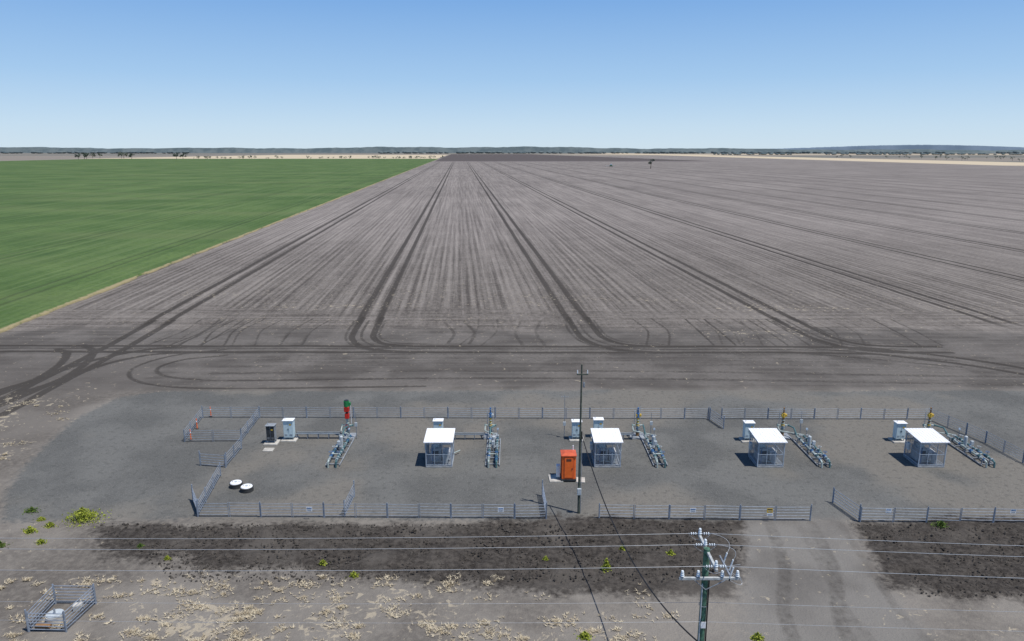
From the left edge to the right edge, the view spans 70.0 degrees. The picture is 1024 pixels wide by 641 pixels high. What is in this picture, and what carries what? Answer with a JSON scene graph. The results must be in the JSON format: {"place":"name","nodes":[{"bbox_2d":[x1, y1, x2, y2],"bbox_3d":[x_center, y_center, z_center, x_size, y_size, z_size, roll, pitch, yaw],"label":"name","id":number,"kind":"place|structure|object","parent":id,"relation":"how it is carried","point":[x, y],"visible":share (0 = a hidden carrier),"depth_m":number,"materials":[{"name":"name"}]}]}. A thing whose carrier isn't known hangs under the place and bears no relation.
{"place":"outdoors","nodes":[
{"label":"outdoors","id":0,"kind":"place"},
{"bbox_2d":[0,159,436,332],"bbox_3d":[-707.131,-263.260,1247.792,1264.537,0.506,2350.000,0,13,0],"label":"crop field","id":1,"kind":"structure","parent":0,"point":[72,231],"depth_m":326.37,"materials":[{"name":"green plant"}]},
{"bbox_2d":[0,153,1023,640],"bbox_3d":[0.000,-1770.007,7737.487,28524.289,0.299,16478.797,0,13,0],"label":"ground","id":2,"kind":"structure","parent":0,"point":[468,289],"depth_m":78.14,"materials":[{"name":"soil"}]},
{"bbox_2d":[0,540,9,547],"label":"weed","id":3,"kind":"object","parent":2,"relation":"on","point":[2,545],"visible":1,"depth_m":49.27,"materials":[{"name":"green plant"}]},
{"bbox_2d":[21,526,37,533],"bbox_3d":[-33.724,14.564,51.252,1.006,0.539,1.271,-11,17,-40],"label":"weed","id":4,"kind":"object","parent":2,"relation":"on","point":[29,529],"visible":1,"depth_m":51.06,"materials":[{"name":"green plant"}]},
{"bbox_2d":[22,506,40,514],"bbox_3d":[-35.497,13.934,54.141,1.434,0.457,1.298,0,13,0],"label":"weed","id":5,"kind":"object","parent":2,"relation":"on","point":[32,509],"visible":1,"depth_m":53.96,"materials":[{"name":"green plant"}]},
{"bbox_2d":[33,516,45,520],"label":"weed","id":6,"kind":"object","parent":2,"relation":"on","point":[40,518],"visible":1,"depth_m":52.75,"materials":[{"name":"green plant"}]},
{"bbox_2d":[36,539,46,544],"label":"weed","id":7,"kind":"object","parent":2,"relation":"on","point":[40,541],"visible":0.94,"depth_m":49.65,"materials":[{"name":"green plant"}]},
{"bbox_2d":[44,521,56,528],"bbox_3d":[-32.854,14.457,51.943,1.067,0.438,0.825,4,14,16],"label":"weed","id":8,"kind":"object","parent":2,"relation":"on","point":[50,524],"visible":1,"depth_m":51.85,"materials":[{"name":"green plant"}]},
{"bbox_2d":[35,602,83,628],"bbox_3d":[-25.801,16.645,41.654,0.997,0.770,2.522,6,14,25],"label":"concrete trough","id":9,"kind":"object","parent":2,"relation":"on","point":[54,610],"visible":0.8,"depth_m":41.24,"materials":[{"name":"grey paint"}]},
{"bbox_2d":[24,583,96,631],"bbox_3d":[-25.699,16.347,41.678,2.488,1.500,2.691,0,13,0],"label":"yard fence","id":10,"kind":"object","parent":2,"relation":"on","point":[62,613],"visible":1,"depth_m":41.26,"materials":[{"name":"metal"}]},
{"bbox_2d":[58,506,111,527],"bbox_3d":[-30.828,13.934,52.765,4.383,1.081,3.284,-7,15,-28],"label":"weed","id":11,"kind":"object","parent":2,"relation":"on","point":[82,515],"visible":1,"depth_m":52.67,"materials":[{"name":"green plant"}]},
{"bbox_2d":[74,152,186,158],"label":"row of distant trees","id":12,"kind":"object","parent":2,"relation":"on","point":[120,153],"visible":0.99,"depth_m":2286.73,"materials":[{"name":"green plant"}]},
{"bbox_2d":[191,484,199,515],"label":"steel gate","id":13,"kind":"structure","parent":2,"relation":"on","point":[193,496],"depth_m":54.83,"materials":[{"name":"grey metal"}]},
{"bbox_2d":[195,462,220,516],"bbox_3d":[-23.399,12.946,56.545,0.090,1.400,7.058,-2,13,-8],"label":"rail fence","id":14,"kind":"object","parent":2,"relation":"on","point":[205,492],"visible":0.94,"depth_m":56.17,"materials":[{"name":"metal"}]},
{"bbox_2d":[198,451,225,467],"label":"steel gate","id":15,"kind":"structure","parent":2,"relation":"on","point":[224,458],"depth_m":61.64,"materials":[{"name":"grey metal"}]},
{"bbox_2d":[183,406,258,441],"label":"yard fence","id":16,"kind":"object","parent":2,"relation":"on","point":[196,415],"visible":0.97,"depth_m":71.94,"materials":[{"name":"metal"}]},
{"bbox_2d":[225,436,241,466],"bbox_3d":[-24.153,11.329,63.508,0.095,1.400,3.888,0,13,-2],"label":"rail fence","id":17,"kind":"object","parent":2,"relation":"on","point":[240,441],"visible":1,"depth_m":63.44,"materials":[{"name":"metal"}]},
{"bbox_2d":[229,480,242,489],"bbox_3d":[-21.900,12.973,58.038,1.033,0.511,1.033,0,13,0],"label":"round tank lid","id":18,"kind":"object","parent":2,"relation":"on","point":[235,484],"visible":1,"depth_m":57.73,"materials":[{"name":"white paint"}]},
{"bbox_2d":[240,484,253,493],"bbox_3d":[-20.800,13.132,57.357,1.033,0.511,1.033,0,13,0],"label":"round tank lid","id":19,"kind":"object","parent":2,"relation":"on","point":[246,488],"visible":1,"depth_m":57.05,"materials":[{"name":"white paint"}]},
{"bbox_2d":[240,406,259,439],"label":"rail fence","id":20,"kind":"object","parent":2,"relation":"on","point":[247,423],"visible":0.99,"depth_m":69.56,"materials":[{"name":"metal"}]},
{"bbox_2d":[262,448,274,451],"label":"concrete slab","id":21,"kind":"structure","parent":2,"relation":"on","point":[268,449],"depth_m":65.12,"materials":[{"name":"white concrete"}]},
{"bbox_2d":[263,422,280,445],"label":"electrical cabinet","id":22,"kind":"object","parent":2,"relation":"on","point":[272,439],"visible":1,"depth_m":66.30,"materials":[{"name":"metal"}]},
{"bbox_2d":[280,418,298,441],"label":"electrical cabinet","id":23,"kind":"object","parent":2,"relation":"on","point":[289,429],"visible":1,"depth_m":67.04,"materials":[{"name":"metal"}]},
{"bbox_2d":[295,432,340,438],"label":"cable tray","id":24,"kind":"object","parent":2,"relation":"on","point":[307,433],"visible":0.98,"depth_m":67.72,"materials":[{"name":"grey paint"}]},
{"bbox_2d":[193,155,443,158],"bbox_3d":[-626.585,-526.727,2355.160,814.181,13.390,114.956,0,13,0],"label":"row of distant trees","id":25,"kind":"object","parent":2,"relation":"on","point":[242,157],"visible":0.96,"depth_m":2350.50,"materials":[{"name":"green plant"}]},
{"bbox_2d":[319,559,330,565],"bbox_3d":[-12.145,15.550,47.154,0.775,0.451,0.505,4,14,18],"label":"weed","id":26,"kind":"object","parent":2,"relation":"on","point":[323,562],"visible":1,"depth_m":47.11,"materials":[{"name":"green plant"}]},
{"bbox_2d":[0,400,678,640],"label":"dry grass","id":27,"kind":"structure","parent":2,"relation":"on","point":[359,625],"depth_m":41.88,"materials":[{"name":"plant"}]},
{"bbox_2d":[325,399,355,467],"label":"gas wellhead","id":28,"kind":"object","parent":2,"relation":"on","point":[347,435],"visible":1,"depth_m":65.92,"materials":[{"name":"grey paint"}]},
{"bbox_2d":[343,480,354,516],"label":"steel gate","id":29,"kind":"structure","parent":2,"relation":"on","point":[344,503],"depth_m":54.99,"materials":[{"name":"grey metal"}]},
{"bbox_2d":[349,571,358,578],"bbox_3d":[-10.007,15.861,45.822,0.871,0.480,0.624,0,13,0],"label":"weed","id":30,"kind":"object","parent":2,"relation":"on","point":[353,574],"visible":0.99,"depth_m":45.73,"materials":[{"name":"green plant"}]},
{"bbox_2d":[352,412,358,438],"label":"antenna mast","id":31,"kind":"object","parent":2,"relation":"on","point":[355,423],"visible":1,"depth_m":67.42,"materials":[{"name":"metal"}]},
{"bbox_2d":[197,501,546,518],"bbox_3d":[-10.198,13.760,53.038,25.474,1.400,0.103,0,13,1],"label":"rail fence","id":32,"kind":"object","parent":2,"relation":"on","point":[387,512],"visible":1,"depth_m":53.04,"materials":[{"name":"metal"}]},
{"bbox_2d":[433,418,443,427],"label":"electrical cabinet","id":33,"kind":"object","parent":2,"relation":"on","point":[437,422],"visible":0.32,"depth_m":67.20,"materials":[{"name":"metal"}]},
{"bbox_2d":[423,428,459,467],"bbox_3d":[-6.011,10.841,62.680,2.948,2.565,3.157,0,13,0],"label":"equipment shelter","id":34,"kind":"object","parent":2,"relation":"on","point":[438,438],"visible":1,"depth_m":62.14,"materials":[{"name":"grey paint"}]},
{"bbox_2d":[454,432,484,439],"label":"cable tray","id":35,"kind":"object","parent":2,"relation":"on","point":[469,433],"visible":0.71,"depth_m":67.51,"materials":[{"name":"grey paint"}]},
{"bbox_2d":[259,406,708,418],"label":"rail fence","id":36,"kind":"object","parent":2,"relation":"on","point":[519,412],"visible":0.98,"depth_m":72.73,"materials":[{"name":"metal"}]},
{"bbox_2d":[484,407,500,467],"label":"gas wellhead","id":37,"kind":"object","parent":2,"relation":"on","point":[490,435],"visible":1,"depth_m":65.78,"materials":[{"name":"grey paint"}]},
{"bbox_2d":[0,151,1023,153],"bbox_3d":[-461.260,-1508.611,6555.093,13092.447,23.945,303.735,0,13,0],"label":"distant forest","id":38,"kind":"object","parent":2,"relation":"on","point":[493,152],"visible":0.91,"depth_m":6500.85,"materials":[{"name":"green plant"}]},
{"bbox_2d":[542,480,546,512],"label":"steel gate","id":39,"kind":"structure","parent":2,"relation":"on","point":[544,497],"depth_m":55.21,"materials":[{"name":"grey metal"}]},
{"bbox_2d":[101,523,1023,597],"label":"soil clods","id":40,"kind":"object","parent":2,"relation":"on","point":[517,558],"visible":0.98,"depth_m":48.62,"materials":[{"name":"brown soil"}]},
{"bbox_2d":[561,396,565,437],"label":"antenna mast","id":41,"kind":"object","parent":2,"relation":"on","point":[564,423],"visible":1,"depth_m":67.58,"materials":[{"name":"metal"}]},
{"bbox_2d":[548,445,584,482],"bbox_3d":[4.451,11.568,59.098,2.964,2.770,1.451,0,13,0],"label":"portable toilet","id":42,"kind":"object","parent":2,"relation":"on","point":[568,465],"visible":0.99,"depth_m":58.73,"materials":[{"name":"plastic"}]},
{"bbox_2d":[569,418,583,441],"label":"electrical cabinet","id":43,"kind":"object","parent":2,"relation":"on","point":[574,437],"visible":0.7,"depth_m":67.10,"materials":[{"name":"metal"}]},
{"bbox_2d":[577,364,587,513],"bbox_3d":[4.950,8.896,52.544,0.800,11.900,0.360,0,13,0],"label":"power pole","id":44,"kind":"object","parent":2,"relation":"on","point":[579,475],"visible":0.98,"depth_m":52.67,"materials":[{"name":"wood"}]},
{"bbox_2d":[574,630,591,640],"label":"weed","id":45,"kind":"object","parent":2,"relation":"on","point":[585,635],"visible":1,"depth_m":39.97,"materials":[{"name":"green plant"}]},
{"bbox_2d":[590,417,603,439],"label":"electrical cabinet","id":46,"kind":"object","parent":2,"relation":"on","point":[597,422],"visible":0.41,"depth_m":67.52,"materials":[{"name":"metal"}]},
{"bbox_2d":[600,558,611,571],"bbox_3d":[5.975,15.489,46.471,0.754,0.885,0.792,0,13,0],"label":"weed","id":47,"kind":"object","parent":2,"relation":"on","point":[606,565],"visible":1,"depth_m":46.47,"materials":[{"name":"green plant"}]},
{"bbox_2d":[590,428,622,467],"bbox_3d":[8.189,10.841,62.680,2.948,2.565,3.157,0,13,0],"label":"equipment shelter","id":48,"kind":"object","parent":2,"relation":"on","point":[603,455],"visible":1,"depth_m":62.10,"materials":[{"name":"grey paint"}]},
{"bbox_2d":[620,432,633,439],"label":"cable tray","id":49,"kind":"object","parent":2,"relation":"on","point":[626,433],"visible":0.42,"depth_m":67.51,"materials":[{"name":"grey paint"}]},
{"bbox_2d":[629,406,667,467],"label":"gas wellhead","id":50,"kind":"object","parent":2,"relation":"on","point":[638,434],"visible":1,"depth_m":65.87,"materials":[{"name":"grey paint"}]},
{"bbox_2d":[666,549,675,555],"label":"weed","id":51,"kind":"object","parent":2,"relation":"on","point":[670,552],"visible":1,"depth_m":48.27,"materials":[{"name":"green plant"}]},
{"bbox_2d":[598,503,811,520],"bbox_3d":[13.902,13.828,52.746,15.275,1.400,0.096,0,13,1],"label":"rail fence","id":52,"kind":"object","parent":2,"relation":"on","point":[705,508],"visible":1,"depth_m":52.73,"materials":[{"name":"metal"}]},
{"bbox_2d":[690,508,695,512],"bbox_3d":[13.000,13.618,52.542,0.420,0.340,0.103,0,13,0],"label":"warning sign","id":53,"kind":"object","parent":52,"relation":"attached to","point":[692,510],"visible":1,"depth_m":52.50,"materials":[{"name":"white metal"}]},
{"bbox_2d":[767,508,772,512],"bbox_3d":[18.500,13.626,52.510,0.420,0.340,0.103,0,13,0],"label":"warning sign","id":54,"kind":"object","parent":52,"relation":"attached to","point":[769,510],"visible":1,"depth_m":52.46,"materials":[{"name":"yellow metal"}]},
{"bbox_2d":[679,528,741,640],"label":"power pole","id":55,"kind":"object","parent":2,"relation":"on","point":[705,579],"visible":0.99,"depth_m":29.10,"materials":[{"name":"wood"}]},
{"bbox_2d":[20,620,627,622],"bbox_3d":[-39.875,12.004,31.425,94.934,1.114,0.011,1,13,2],"label":"power line","id":56,"kind":"object","parent":55,"relation":"attached to","point":[269,622],"visible":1,"depth_m":30.29,"materials":[{"name":"metal"}]},
{"bbox_2d":[33,533,687,538],"bbox_3d":[-40.025,8.697,32.115,94.635,1.290,0.017,1,13,2],"label":"power line","id":57,"kind":"object","parent":55,"relation":"attached to","point":[309,538],"visible":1,"depth_m":30.92,"materials":[{"name":"metal"}]},
{"bbox_2d":[29,566,702,570],"bbox_3d":[-40.025,9.249,29.738,94.635,1.290,0.017,1,13,2],"label":"power line","id":58,"kind":"object","parent":55,"relation":"attached to","point":[360,570],"visible":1,"depth_m":28.35,"materials":[{"name":"metal"}]},
{"bbox_2d":[60,544,692,549],"bbox_3d":[-40.025,8.894,31.268,94.635,1.290,0.017,1,13,2],"label":"power line","id":59,"kind":"object","parent":55,"relation":"attached to","point":[305,549],"visible":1,"depth_m":30.11,"materials":[{"name":"metal"}]},
{"bbox_2d":[582,436,696,640],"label":"service cable","id":60,"kind":"object","parent":55,"relation":"attached to","point":[681,626],"visible":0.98,"depth_m":39.90,"materials":[{"name":"black rubber"}]},
{"bbox_2d":[710,602,1012,611],"bbox_3d":[55.275,11.680,29.506,94.850,1.114,0.011,0,13,0],"label":"power line","id":61,"kind":"object","parent":55,"relation":"attached to","point":[866,607],"visible":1,"depth_m":29.48,"materials":[{"name":"metal"}]},
{"bbox_2d":[712,533,1019,545],"bbox_3d":[55.450,9.288,29.794,94.504,1.188,0.017,0,13,0],"label":"power line","id":62,"kind":"object","parent":55,"relation":"attached to","point":[871,540],"visible":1,"depth_m":30.08,"materials":[{"name":"metal"}]},
{"bbox_2d":[718,544,1020,556],"bbox_3d":[55.450,9.484,28.946,94.504,1.188,0.017,0,13,0],"label":"power line","id":63,"kind":"object","parent":55,"relation":"attached to","point":[877,551],"visible":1,"depth_m":29.23,"materials":[{"name":"metal"}]},
{"bbox_2d":[729,566,1009,577],"bbox_3d":[55.450,9.839,27.417,94.504,1.188,0.017,0,13,0],"label":"power line","id":64,"kind":"object","parent":55,"relation":"attached to","point":[871,572],"visible":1,"depth_m":27.71,"materials":[{"name":"metal"}]},
{"bbox_2d":[723,622,1023,631],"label":"power line","id":65,"kind":"object","parent":55,"relation":"attached to","point":[854,626],"visible":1,"depth_m":29.45,"materials":[{"name":"metal"}]},
{"bbox_2d":[709,407,724,428],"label":"steel gate","id":66,"kind":"structure","parent":2,"relation":"on","point":[710,414],"depth_m":71.17,"materials":[{"name":"grey metal"}]},
{"bbox_2d":[738,420,755,442],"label":"electrical cabinet","id":67,"kind":"object","parent":2,"relation":"on","point":[747,424],"visible":0.68,"depth_m":66.89,"materials":[{"name":"metal"}]},
{"bbox_2d":[750,631,764,640],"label":"weed","id":68,"kind":"object","parent":2,"relation":"on","point":[757,636],"visible":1,"depth_m":39.88,"materials":[{"name":"green plant"}]},
{"bbox_2d":[748,428,787,467],"bbox_3d":[21.889,10.841,62.680,2.948,2.565,3.157,0,13,0],"label":"equipment shelter","id":69,"kind":"object","parent":2,"relation":"on","point":[763,456],"visible":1,"depth_m":62.14,"materials":[{"name":"grey paint"}]},
{"bbox_2d":[777,407,831,467],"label":"gas wellhead","id":70,"kind":"object","parent":2,"relation":"on","point":[808,443],"visible":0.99,"depth_m":65.13,"materials":[{"name":"grey paint"}]},
{"bbox_2d":[721,407,928,419],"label":"rail fence","id":71,"kind":"object","parent":2,"relation":"on","point":[814,415],"visible":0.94,"depth_m":72.53,"materials":[{"name":"metal"}]},
{"bbox_2d":[832,487,861,520],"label":"steel gate","id":72,"kind":"structure","parent":2,"relation":"on","point":[833,501],"depth_m":53.94,"materials":[{"name":"grey metal"}]},
{"bbox_2d":[713,153,1022,154],"bbox_3d":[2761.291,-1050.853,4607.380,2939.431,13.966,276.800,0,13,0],"label":"distant forest","id":73,"kind":"object","parent":2,"relation":"on","point":[874,154],"visible":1,"depth_m":4597.47,"materials":[{"name":"green plant"}]},
{"bbox_2d":[888,419,907,442],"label":"electrical cabinet","id":74,"kind":"object","parent":2,"relation":"on","point":[899,432],"visible":0.95,"depth_m":66.78,"materials":[{"name":"metal"}]},
{"bbox_2d":[903,428,950,467],"bbox_3d":[35.439,10.841,62.680,2.948,2.565,3.157,0,13,0],"label":"equipment shelter","id":75,"kind":"object","parent":2,"relation":"on","point":[921,455],"visible":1,"depth_m":62.14,"materials":[{"name":"grey paint"}]},
{"bbox_2d":[836,154,1021,161],"bbox_3d":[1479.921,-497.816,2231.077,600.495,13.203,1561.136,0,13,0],"label":"row of distant trees","id":76,"kind":"object","parent":2,"relation":"on","point":[949,157],"visible":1,"depth_m":2246.36,"materials":[{"name":"green plant"}]},
{"bbox_2d":[930,520,949,528],"bbox_3d":[30.578,14.420,51.999,1.919,0.476,1.046,0,13,0],"label":"weed","id":77,"kind":"object","parent":2,"relation":"on","point":[940,523],"visible":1,"depth_m":51.94,"materials":[{"name":"green plant"}]},
{"bbox_2d":[859,506,1023,522],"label":"rail fence","id":78,"kind":"object","parent":2,"relation":"on","point":[927,516],"visible":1,"depth_m":52.33,"materials":[{"name":"metal"}]},
{"bbox_2d":[922,406,995,467],"bbox_3d":[39.485,10.158,64.918,2.770,2.957,7.724,0,13,0],"label":"gas wellhead","id":79,"kind":"object","parent":2,"relation":"on","point":[964,443],"visible":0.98,"depth_m":64.72,"materials":[{"name":"grey paint"}]},
{"bbox_2d":[932,410,1023,462],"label":"rail fence","id":80,"kind":"object","parent":2,"relation":"on","point":[967,428],"visible":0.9,"depth_m":66.80,"materials":[{"name":"metal"}]},
{"bbox_2d":[0,146,1023,152],"bbox_3d":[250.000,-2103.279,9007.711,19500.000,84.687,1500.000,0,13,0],"label":"forested ridge","id":81,"kind":"structure","parent":0,"point":[348,150],"depth_m":8317.83,"materials":[{"name":"green plant"}]},
{"bbox_2d":[0,0,1023,148],"label":"sky","id":82,"kind":"structure","parent":0,"point":[107,74],"materials":[{"name":"blue"}]},
{"bbox_2d":[783,145,1023,149],"bbox_3d":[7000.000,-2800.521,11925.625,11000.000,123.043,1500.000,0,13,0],"label":"distant hills","id":83,"kind":"structure","parent":0,"point":[936,147],"depth_m":11237.31,"materials":[{"name":"blue plant"}]}
]}

